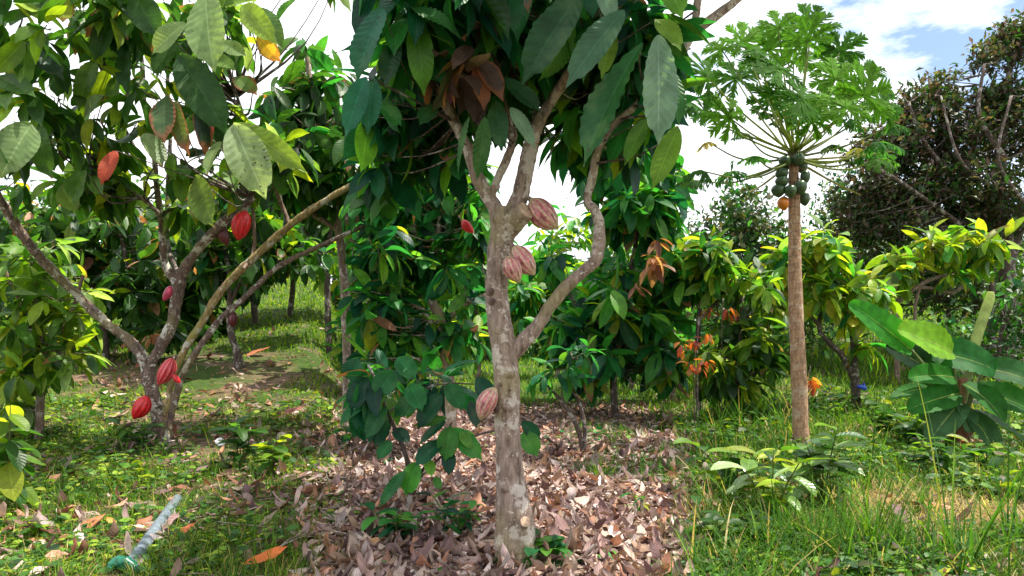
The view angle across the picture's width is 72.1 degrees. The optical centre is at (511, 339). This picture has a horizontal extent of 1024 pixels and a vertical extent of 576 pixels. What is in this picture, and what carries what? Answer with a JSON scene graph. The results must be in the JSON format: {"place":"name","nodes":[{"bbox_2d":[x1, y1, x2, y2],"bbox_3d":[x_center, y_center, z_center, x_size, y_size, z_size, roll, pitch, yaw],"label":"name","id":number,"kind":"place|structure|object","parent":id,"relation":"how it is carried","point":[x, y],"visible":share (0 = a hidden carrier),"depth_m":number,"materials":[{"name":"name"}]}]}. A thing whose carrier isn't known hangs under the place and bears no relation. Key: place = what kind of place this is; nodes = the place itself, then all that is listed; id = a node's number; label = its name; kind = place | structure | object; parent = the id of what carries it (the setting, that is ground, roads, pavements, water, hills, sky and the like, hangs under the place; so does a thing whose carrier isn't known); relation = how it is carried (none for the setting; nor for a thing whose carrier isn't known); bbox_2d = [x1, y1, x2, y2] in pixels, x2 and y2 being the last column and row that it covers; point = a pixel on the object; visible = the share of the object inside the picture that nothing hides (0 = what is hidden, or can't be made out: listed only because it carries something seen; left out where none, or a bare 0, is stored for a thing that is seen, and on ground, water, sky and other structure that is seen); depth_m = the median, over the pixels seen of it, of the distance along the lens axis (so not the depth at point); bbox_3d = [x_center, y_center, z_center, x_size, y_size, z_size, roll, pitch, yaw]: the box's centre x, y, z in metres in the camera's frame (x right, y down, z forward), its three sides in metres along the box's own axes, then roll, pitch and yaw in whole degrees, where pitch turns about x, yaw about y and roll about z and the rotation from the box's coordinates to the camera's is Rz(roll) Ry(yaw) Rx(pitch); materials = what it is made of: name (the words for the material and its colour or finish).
{"place":"outdoors","nodes":[
{"label":"outdoors","id":0,"kind":"place"},
{"bbox_2d":[0,256,1023,575],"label":"ground","id":1,"kind":"structure","parent":0,"point":[216,380],"depth_m":9.75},
{"bbox_2d":[0,405,43,510],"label":"cacao sprout","id":2,"kind":"object","parent":1,"relation":"on","point":[15,457],"visible":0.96,"depth_m":4.44,"materials":[{"name":"green plant"}]},
{"bbox_2d":[0,176,48,270],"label":"distant tree","id":3,"kind":"object","parent":1,"relation":"on","point":[40,199],"visible":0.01,"depth_m":23.26,"materials":[{"name":"green plant"}]},
{"bbox_2d":[15,516,49,538],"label":"weed","id":4,"kind":"object","parent":1,"relation":"on","point":[32,531],"visible":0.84,"depth_m":3.81,"materials":[{"name":"green plant"}]},
{"bbox_2d":[0,234,115,440],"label":"cacao tree","id":5,"kind":"object","parent":1,"relation":"on","point":[31,364],"visible":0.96,"depth_m":6.89,"materials":[{"name":"green plant"}]},
{"bbox_2d":[0,185,116,344],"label":"cacao tree","id":6,"kind":"object","parent":1,"relation":"on","point":[9,307],"visible":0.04,"depth_m":12.67,"materials":[{"name":"green plant"}]},
{"bbox_2d":[58,470,112,510],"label":"grass clump","id":7,"kind":"object","parent":1,"relation":"on","point":[89,499],"visible":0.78,"depth_m":4.56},
{"bbox_2d":[81,513,105,529],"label":"fallen leaf","id":8,"kind":"object","parent":1,"relation":"on","point":[98,518],"visible":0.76,"depth_m":4.09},
{"bbox_2d":[0,190,196,366],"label":"cacao tree","id":9,"kind":"object","parent":1,"relation":"on","point":[138,306],"visible":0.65,"depth_m":11.19,"materials":[{"name":"green plant"}]},
{"bbox_2d":[107,555,147,572],"bbox_3d":[-1.809,1.058,3.316,0.186,0.081,0.076,0,0,0],"label":"plastic bag","id":10,"kind":"object","parent":1,"relation":"on","point":[121,563],"visible":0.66,"depth_m":3.30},
{"bbox_2d":[105,417,163,447],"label":"weed","id":11,"kind":"object","parent":1,"relation":"on","point":[124,433],"visible":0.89,"depth_m":6.47,"materials":[{"name":"green plant"}]},
{"bbox_2d":[129,494,181,562],"bbox_3d":[-2.038,1.081,4.062,0.078,0.084,1.469,0,0,-17],"label":"water pipe","id":12,"kind":"object","parent":1,"relation":"on","point":[166,512],"visible":0.61,"depth_m":3.91,"materials":[{"name":"white plastic"}]},
{"bbox_2d":[0,313,343,575],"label":"leaf litter","id":13,"kind":"object","parent":1,"relation":"on","point":[112,532],"visible":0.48,"depth_m":4.81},
{"bbox_2d":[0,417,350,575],"bbox_3d":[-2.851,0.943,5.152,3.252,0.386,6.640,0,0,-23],"label":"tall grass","id":14,"kind":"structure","parent":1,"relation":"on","point":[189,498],"depth_m":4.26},
{"bbox_2d":[0,393,353,575],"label":"grass","id":15,"kind":"structure","parent":1,"relation":"on","point":[273,567],"depth_m":4.36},
{"bbox_2d":[112,197,244,340],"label":"cacao tree","id":16,"kind":"object","parent":1,"relation":"on","point":[194,305],"visible":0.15,"depth_m":13.13,"materials":[{"name":"green plant"}]},
{"bbox_2d":[3,265,354,413],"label":"grass","id":17,"kind":"structure","parent":1,"relation":"on","point":[281,302],"depth_m":13.38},
{"bbox_2d":[153,177,206,212],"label":"distant tree","id":18,"kind":"object","parent":1,"relation":"on","point":[163,194],"visible":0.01,"depth_m":23.76,"materials":[{"name":"green plant"}]},
{"bbox_2d":[0,388,360,575],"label":"ground cover weeds","id":19,"kind":"object","parent":1,"relation":"on","point":[101,456],"visible":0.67,"depth_m":5.06,"materials":[{"name":"green plant"}]},
{"bbox_2d":[0,0,364,444],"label":"cacao tree","id":20,"kind":"object","parent":1,"relation":"on","point":[118,40],"visible":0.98,"depth_m":5.54,"materials":[{"name":"green plant"}]},
{"bbox_2d":[175,522,194,534],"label":"fallen leaf","id":21,"kind":"object","parent":1,"relation":"on","point":[185,529],"visible":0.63,"depth_m":3.93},
{"bbox_2d":[175,425,242,471],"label":"grass clump","id":22,"kind":"object","parent":1,"relation":"on","point":[211,454],"visible":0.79,"depth_m":5.57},
{"bbox_2d":[207,415,267,470],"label":"weed","id":23,"kind":"object","parent":1,"relation":"on","point":[242,435],"visible":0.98,"depth_m":5.71,"materials":[{"name":"green plant"}]},
{"bbox_2d":[150,164,336,368],"bbox_3d":[-4.070,-1.217,10.958,2.892,3.525,2.105,0,0,0],"label":"cacao tree","id":24,"kind":"object","parent":1,"relation":"on","point":[211,276],"visible":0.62,"depth_m":10.87,"materials":[{"name":"green plant"}]},
{"bbox_2d":[178,193,322,323],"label":"cacao tree","id":25,"kind":"object","parent":1,"relation":"on","point":[253,301],"visible":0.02,"depth_m":14.85,"materials":[{"name":"green plant"}]},
{"bbox_2d":[245,546,287,564],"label":"fallen leaf","id":26,"kind":"object","parent":1,"relation":"on","point":[280,549],"visible":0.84,"depth_m":3.38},
{"bbox_2d":[250,434,295,473],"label":"weed","id":27,"kind":"object","parent":1,"relation":"on","point":[280,450],"visible":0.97,"depth_m":5.50,"materials":[{"name":"green plant"}]},
{"bbox_2d":[270,405,305,418],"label":"fallen leaf","id":28,"kind":"object","parent":1,"relation":"on","point":[289,411],"visible":0.78,"depth_m":8.07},
{"bbox_2d":[287,214,353,316],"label":"cacao tree","id":29,"kind":"object","parent":1,"relation":"on","point":[292,299],"visible":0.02,"depth_m":15.95,"materials":[{"name":"green plant"}]},
{"bbox_2d":[292,212,351,359],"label":"cacao tree","id":30,"kind":"object","parent":1,"relation":"on","point":[323,233],"visible":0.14,"depth_m":12.95,"materials":[{"name":"green plant"}]},
{"bbox_2d":[243,35,415,433],"bbox_3d":[-1.856,-1.113,7.530,2.040,4.510,1.754,0,0,0],"label":"cacao tree","id":31,"kind":"object","parent":1,"relation":"on","point":[315,114],"visible":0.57,"depth_m":7.26,"materials":[{"name":"green plant"}]},
{"bbox_2d":[313,246,360,322],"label":"cacao tree","id":32,"kind":"object","parent":1,"relation":"on","point":[334,289],"visible":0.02,"depth_m":16.55,"materials":[{"name":"green plant"}]},
{"bbox_2d":[332,420,353,445],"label":"weed","id":33,"kind":"object","parent":1,"relation":"on","point":[348,437],"visible":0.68,"depth_m":7.04,"materials":[{"name":"green plant"}]},
{"bbox_2d":[316,269,405,357],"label":"distant tree","id":34,"kind":"object","parent":1,"relation":"on","point":[338,299],"visible":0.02,"depth_m":26.00,"materials":[{"name":"green plant"}]},
{"bbox_2d":[323,217,448,405],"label":"cacao tree","id":35,"kind":"object","parent":1,"relation":"on","point":[336,351],"visible":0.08,"depth_m":10.29,"materials":[{"name":"green plant"}]},
{"bbox_2d":[359,501,423,539],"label":"weed","id":36,"kind":"object","parent":1,"relation":"on","point":[389,527],"visible":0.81,"depth_m":3.71,"materials":[{"name":"green plant"}]},
{"bbox_2d":[337,164,499,449],"bbox_3d":[-0.836,-0.361,6.810,1.660,3.086,1.514,0,0,0],"label":"cacao tree","id":37,"kind":"object","parent":1,"relation":"on","point":[386,267],"visible":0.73,"depth_m":6.58,"materials":[{"name":"green plant"}]},
{"bbox_2d":[333,346,540,507],"bbox_3d":[-0.450,0.569,4.400,1.242,1.060,0.802,0,0,0],"label":"cacao sapling","id":38,"kind":"object","parent":1,"relation":"on","point":[366,413],"visible":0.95,"depth_m":4.16,"materials":[{"name":"green plant"}]},
{"bbox_2d":[414,490,485,534],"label":"weed","id":39,"kind":"object","parent":1,"relation":"on","point":[462,522],"visible":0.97,"depth_m":3.83,"materials":[{"name":"green plant"}]},
{"bbox_2d":[439,310,538,360],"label":"distant tree","id":40,"kind":"object","parent":1,"relation":"on","point":[486,357],"visible":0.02,"depth_m":27.94,"materials":[{"name":"green plant"}]},
{"bbox_2d":[432,241,546,401],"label":"cacao tree","id":41,"kind":"object","parent":1,"relation":"on","point":[525,295],"visible":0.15,"depth_m":10.79,"materials":[{"name":"green plant"}]},
{"bbox_2d":[310,278,701,413],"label":"grass","id":42,"kind":"structure","parent":1,"relation":"on","point":[522,368],"depth_m":14.87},
{"bbox_2d":[286,382,726,575],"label":"leaf litter","id":43,"kind":"object","parent":1,"relation":"on","point":[593,533],"visible":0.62,"depth_m":4.37,"materials":[{"name":"plant"}]},
{"bbox_2d":[360,536,384,545],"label":"fallen leaf","id":44,"kind":"object","parent":43,"relation":"on","point":[375,540],"visible":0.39,"depth_m":3.61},
{"bbox_2d":[570,496,589,505],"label":"fallen leaf","id":45,"kind":"object","parent":43,"relation":"on","point":[583,500],"visible":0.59,"depth_m":4.55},
{"bbox_2d":[636,524,646,536],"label":"fallen leaf","id":46,"kind":"object","parent":43,"relation":"on","point":[640,528],"visible":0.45,"depth_m":3.85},
{"bbox_2d":[151,399,861,575],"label":"twig litter","id":47,"kind":"object","parent":1,"relation":"on","point":[285,543],"visible":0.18,"depth_m":4.39,"materials":[{"name":"brown plant"}]},
{"bbox_2d":[0,347,1023,575],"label":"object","id":48,"kind":"object","parent":1,"relation":"on","point":[327,447],"visible":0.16,"depth_m":6.01,"materials":[{"name":"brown plant"}]},
{"bbox_2d":[344,426,688,572],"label":"ground cover weeds","id":49,"kind":"object","parent":1,"relation":"on","point":[599,437],"visible":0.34,"depth_m":6.07,"materials":[{"name":"green plant"}]},
{"bbox_2d":[515,312,543,357],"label":"distant tree","id":50,"kind":"object","parent":1,"relation":"on","point":[536,349],"visible":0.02,"depth_m":31.61,"materials":[{"name":"green plant"}]},
{"bbox_2d":[331,0,741,569],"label":"cacao tree","id":51,"kind":"object","parent":1,"relation":"on","point":[594,80],"visible":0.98,"depth_m":3.22,"materials":[{"name":"green plant"}]},
{"bbox_2d":[522,528,571,571],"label":"weed","id":52,"kind":"object","parent":1,"relation":"on","point":[557,545],"visible":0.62,"depth_m":3.37,"materials":[{"name":"green plant"}]},
{"bbox_2d":[513,204,592,377],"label":"cacao tree","id":53,"kind":"object","parent":1,"relation":"on","point":[570,231],"visible":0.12,"depth_m":17.77,"materials":[{"name":"green plant"}]},
{"bbox_2d":[527,335,606,456],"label":"cacao sapling","id":54,"kind":"object","parent":1,"relation":"on","point":[573,375],"visible":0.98,"depth_m":6.38,"materials":[{"name":"green plant"}]},
{"bbox_2d":[514,245,631,401],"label":"cacao tree","id":55,"kind":"object","parent":1,"relation":"on","point":[606,258],"visible":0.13,"depth_m":11.61,"materials":[{"name":"green plant"}]},
{"bbox_2d":[585,444,617,474],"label":"grass clump","id":56,"kind":"object","parent":1,"relation":"on","point":[604,468],"visible":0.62,"depth_m":5.61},
{"bbox_2d":[528,125,703,417],"bbox_3d":[1.353,-0.895,9.453,2.551,4.101,2.176,0,0,0],"label":"cacao tree","id":57,"kind":"object","parent":1,"relation":"on","point":[631,318],"visible":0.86,"depth_m":9.14,"materials":[{"name":"green plant"}]},
{"bbox_2d":[605,419,629,446],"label":"grass clump","id":58,"kind":"object","parent":1,"relation":"on","point":[614,438],"visible":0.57,"depth_m":7.16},
{"bbox_2d":[549,410,717,492],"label":"grass","id":59,"kind":"structure","parent":1,"relation":"on","point":[642,459],"depth_m":6.14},
{"bbox_2d":[619,492,648,511],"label":"weed","id":60,"kind":"object","parent":1,"relation":"on","point":[635,500],"visible":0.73,"depth_m":4.36,"materials":[{"name":"green plant"}]},
{"bbox_2d":[587,243,682,391],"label":"cacao tree","id":61,"kind":"object","parent":1,"relation":"on","point":[631,385],"depth_m":13.96,"materials":[{"name":"green plant"}]},
{"bbox_2d":[580,199,717,402],"bbox_3d":[2.207,-1.061,11.530,2.185,4.408,2.104,0,0,0],"label":"cacao tree","id":62,"kind":"object","parent":1,"relation":"on","point":[587,222],"visible":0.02,"depth_m":11.46,"materials":[{"name":"green plant"}]},
{"bbox_2d":[650,394,683,413],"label":"grass clump","id":63,"kind":"object","parent":1,"relation":"on","point":[663,407],"visible":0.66,"depth_m":9.91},
{"bbox_2d":[629,248,724,343],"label":"cacao tree","id":64,"kind":"object","parent":1,"relation":"on","point":[703,320],"visible":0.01,"depth_m":16.25,"materials":[{"name":"green plant"}]},
{"bbox_2d":[673,321,713,412],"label":"young cacao shoot","id":65,"kind":"object","parent":1,"relation":"on","point":[681,352],"visible":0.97,"depth_m":8.00,"materials":[{"name":"orange plant"}]},
{"bbox_2d":[676,349,715,434],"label":"young cacao shoot","id":66,"kind":"object","parent":1,"relation":"on","point":[693,369],"visible":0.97,"depth_m":7.45,"materials":[{"name":"orange plant"}]},
{"bbox_2d":[682,495,737,547],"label":"weed","id":67,"kind":"object","parent":1,"relation":"on","point":[707,526],"visible":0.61,"depth_m":3.65,"materials":[{"name":"green plant"}]},
{"bbox_2d":[670,226,751,416],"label":"cacao tree","id":68,"kind":"object","parent":1,"relation":"on","point":[711,260],"visible":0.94,"depth_m":8.66,"materials":[{"name":"green plant"}]},
{"bbox_2d":[683,209,739,331],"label":"distant tree","id":69,"kind":"object","parent":1,"relation":"on","point":[694,305],"visible":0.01,"depth_m":25.40,"materials":[{"name":"green plant"}]},
{"bbox_2d":[678,400,753,437],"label":"grass clump","id":70,"kind":"object","parent":1,"relation":"on","point":[717,421],"visible":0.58,"depth_m":7.60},
{"bbox_2d":[700,302,739,419],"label":"young cacao shoot","id":71,"kind":"object","parent":1,"relation":"on","point":[725,312],"visible":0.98,"depth_m":8.40,"materials":[{"name":"orange plant"}]},
{"bbox_2d":[673,438,780,500],"bbox_3d":[1.511,0.918,4.849,0.665,0.445,0.470,0,0,42],"label":"glossy shrub","id":72,"kind":"object","parent":1,"relation":"on","point":[747,450],"visible":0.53,"depth_m":4.83,"materials":[{"name":"green plant"}]},
{"bbox_2d":[725,306,739,377],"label":"young cacao shoot","id":73,"kind":"object","parent":1,"relation":"on","point":[736,317],"visible":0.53,"depth_m":8.60,"materials":[{"name":"orange plant"}]},
{"bbox_2d":[683,252,789,418],"bbox_3d":[2.816,-0.010,8.623,1.435,2.198,1.342,0,0,0],"label":"cacao shrub","id":74,"kind":"object","parent":1,"relation":"on","point":[750,347],"visible":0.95,"depth_m":8.42,"materials":[{"name":"green plant"}]},
{"bbox_2d":[682,160,811,278],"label":"leafy tree","id":75,"kind":"object","parent":1,"relation":"on","point":[747,225],"visible":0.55,"depth_m":16.53,"materials":[{"name":"green plant"}]},
{"bbox_2d":[724,510,779,543],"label":"weed","id":76,"kind":"object","parent":1,"relation":"on","point":[734,521],"visible":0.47,"depth_m":3.62,"materials":[{"name":"green plant"}]},
{"bbox_2d":[731,484,806,559],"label":"grass clump","id":77,"kind":"object","parent":1,"relation":"on","point":[762,533],"visible":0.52,"depth_m":3.47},
{"bbox_2d":[710,448,830,522],"bbox_3d":[1.565,0.880,4.086,0.521,0.476,0.630,0,0,-45],"label":"glossy shrub","id":78,"kind":"object","parent":1,"relation":"on","point":[745,463],"visible":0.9,"depth_m":4.14,"materials":[{"name":"green plant"}]},
{"bbox_2d":[753,401,789,427],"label":"grass clump","id":79,"kind":"object","parent":1,"relation":"on","point":[776,420],"visible":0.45,"depth_m":8.08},
{"bbox_2d":[674,247,870,369],"bbox_3d":[4.399,-0.410,12.506,3.358,2.526,2.636,0,0,0],"label":"leafy shrub","id":80,"kind":"object","parent":1,"relation":"on","point":[809,323],"visible":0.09,"depth_m":12.21,"materials":[{"name":"green plant"}]},
{"bbox_2d":[676,3,910,444],"bbox_3d":[2.679,-1.119,6.673,2.608,4.534,1.886,0,0,0],"label":"papaya tree","id":81,"kind":"object","parent":1,"relation":"on","point":[807,108],"visible":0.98,"depth_m":6.55,"materials":[{"name":"green plant"}]},
{"bbox_2d":[807,365,821,421],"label":"young cacao shoot","id":82,"kind":"object","parent":1,"relation":"on","point":[814,386],"visible":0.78,"depth_m":8.20,"materials":[{"name":"orange plant"}]},
{"bbox_2d":[765,501,868,558],"bbox_3d":[1.492,0.932,3.379,0.422,0.314,0.463,0,0,-14],"label":"grass clump","id":83,"kind":"object","parent":1,"relation":"on","point":[824,534],"visible":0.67,"depth_m":3.43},
{"bbox_2d":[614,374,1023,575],"bbox_3d":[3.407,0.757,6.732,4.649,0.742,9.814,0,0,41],"label":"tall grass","id":84,"kind":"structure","parent":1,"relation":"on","point":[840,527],"depth_m":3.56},
{"bbox_2d":[615,286,1023,432],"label":"grass","id":85,"kind":"structure","parent":1,"relation":"on","point":[844,378],"depth_m":11.59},
{"bbox_2d":[781,422,869,504],"bbox_3d":[2.021,0.829,4.643,0.524,0.580,0.523,0,0,0],"label":"glossy shrub","id":86,"kind":"object","parent":1,"relation":"on","point":[824,441],"visible":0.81,"depth_m":4.56,"materials":[{"name":"green plant"}]},
{"bbox_2d":[750,213,906,412],"bbox_3d":[4.042,-0.295,9.164,1.991,2.695,1.211,0,0,0],"label":"cacao tree","id":87,"kind":"object","parent":1,"relation":"on","point":[824,262],"visible":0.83,"depth_m":9.00,"materials":[{"name":"green plant"}]},
{"bbox_2d":[647,385,1023,575],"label":"grass","id":88,"kind":"structure","parent":1,"relation":"on","point":[1002,469],"depth_m":4.88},
{"bbox_2d":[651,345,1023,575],"bbox_3d":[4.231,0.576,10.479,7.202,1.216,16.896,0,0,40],"label":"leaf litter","id":89,"kind":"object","parent":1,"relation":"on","point":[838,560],"visible":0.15,"depth_m":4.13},
{"bbox_2d":[657,383,1023,575],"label":"ground cover weeds","id":90,"kind":"object","parent":1,"relation":"on","point":[854,569],"visible":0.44,"depth_m":4.97,"materials":[{"name":"green plant"}]},
{"bbox_2d":[801,162,895,255],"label":"leafy tree","id":91,"kind":"object","parent":1,"relation":"on","point":[812,203],"visible":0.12,"depth_m":24.00,"materials":[{"name":"green plant"}]},
{"bbox_2d":[781,434,977,561],"bbox_3d":[1.784,0.774,3.501,0.891,0.625,0.886,0,0,0],"label":"grass clump","id":92,"kind":"object","parent":1,"relation":"on","point":[867,519],"visible":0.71,"depth_m":3.50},
{"bbox_2d":[858,400,920,440],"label":"weed","id":93,"kind":"object","parent":1,"relation":"on","point":[890,415],"visible":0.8,"depth_m":7.33,"materials":[{"name":"green plant"}]},
{"bbox_2d":[891,416,929,445],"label":"weed","id":94,"kind":"object","parent":1,"relation":"on","point":[909,426],"visible":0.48,"depth_m":6.98,"materials":[{"name":"green plant"}]},
{"bbox_2d":[871,514,952,560],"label":"grass clump","id":95,"kind":"object","parent":1,"relation":"on","point":[903,543],"visible":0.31,"depth_m":3.40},
{"bbox_2d":[802,193,1023,352],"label":"thicket bush","id":96,"kind":"object","parent":1,"relation":"on","point":[927,297],"visible":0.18,"depth_m":14.21,"materials":[{"name":"green plant"}]},
{"bbox_2d":[802,475,1023,550],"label":"dry grass","id":97,"kind":"structure","parent":1,"relation":"on","point":[877,491],"depth_m":4.62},
{"bbox_2d":[814,8,1023,360],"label":"dark tree","id":98,"kind":"object","parent":1,"relation":"on","point":[927,187],"visible":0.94,"depth_m":12.63,"materials":[{"name":"green plant"}]},
{"bbox_2d":[825,379,1023,570],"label":"grass clump","id":99,"kind":"object","parent":1,"relation":"on","point":[991,522],"visible":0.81,"depth_m":3.33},
{"bbox_2d":[848,291,1023,451],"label":"banana plant","id":100,"kind":"object","parent":1,"relation":"on","point":[935,356],"visible":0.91,"depth_m":6.65,"materials":[{"name":"green plant"}]},
{"bbox_2d":[869,458,1005,513],"bbox_3d":[2.652,0.934,4.478,0.657,0.330,0.744,0,0,0],"label":"grass clump","id":101,"kind":"object","parent":1,"relation":"on","point":[922,497],"visible":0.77,"depth_m":4.45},
{"bbox_2d":[864,217,1023,383],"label":"cacao tree","id":102,"kind":"object","parent":1,"relation":"on","point":[984,254],"visible":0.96,"depth_m":11.31,"materials":[{"name":"green plant"}]},
{"bbox_2d":[906,433,981,472],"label":"weed","id":103,"kind":"object","parent":1,"relation":"on","point":[948,455],"visible":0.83,"depth_m":5.47,"materials":[{"name":"green plant"}]},
{"bbox_2d":[895,413,1023,537],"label":"grass clump","id":104,"kind":"object","parent":1,"relation":"on","point":[1017,496],"visible":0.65,"depth_m":3.92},
{"bbox_2d":[920,256,1023,383],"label":"leafy shrub","id":105,"kind":"object","parent":1,"relation":"on","point":[989,341],"visible":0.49,"depth_m":9.98,"materials":[{"name":"green plant"}]},
{"bbox_2d":[933,214,1023,292],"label":"distant tree","id":106,"kind":"object","parent":1,"relation":"on","point":[1021,252],"visible":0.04,"depth_m":24.48,"materials":[{"name":"green plant"}]},
{"bbox_2d":[942,434,1023,474],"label":"weed","id":107,"kind":"object","parent":1,"relation":"on","point":[986,452],"visible":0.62,"depth_m":5.66,"materials":[{"name":"green plant"}]},
{"bbox_2d":[0,0,1023,283],"label":"sky","id":108,"kind":"structure","parent":0,"point":[904,36],"materials":[{"name":"white"}]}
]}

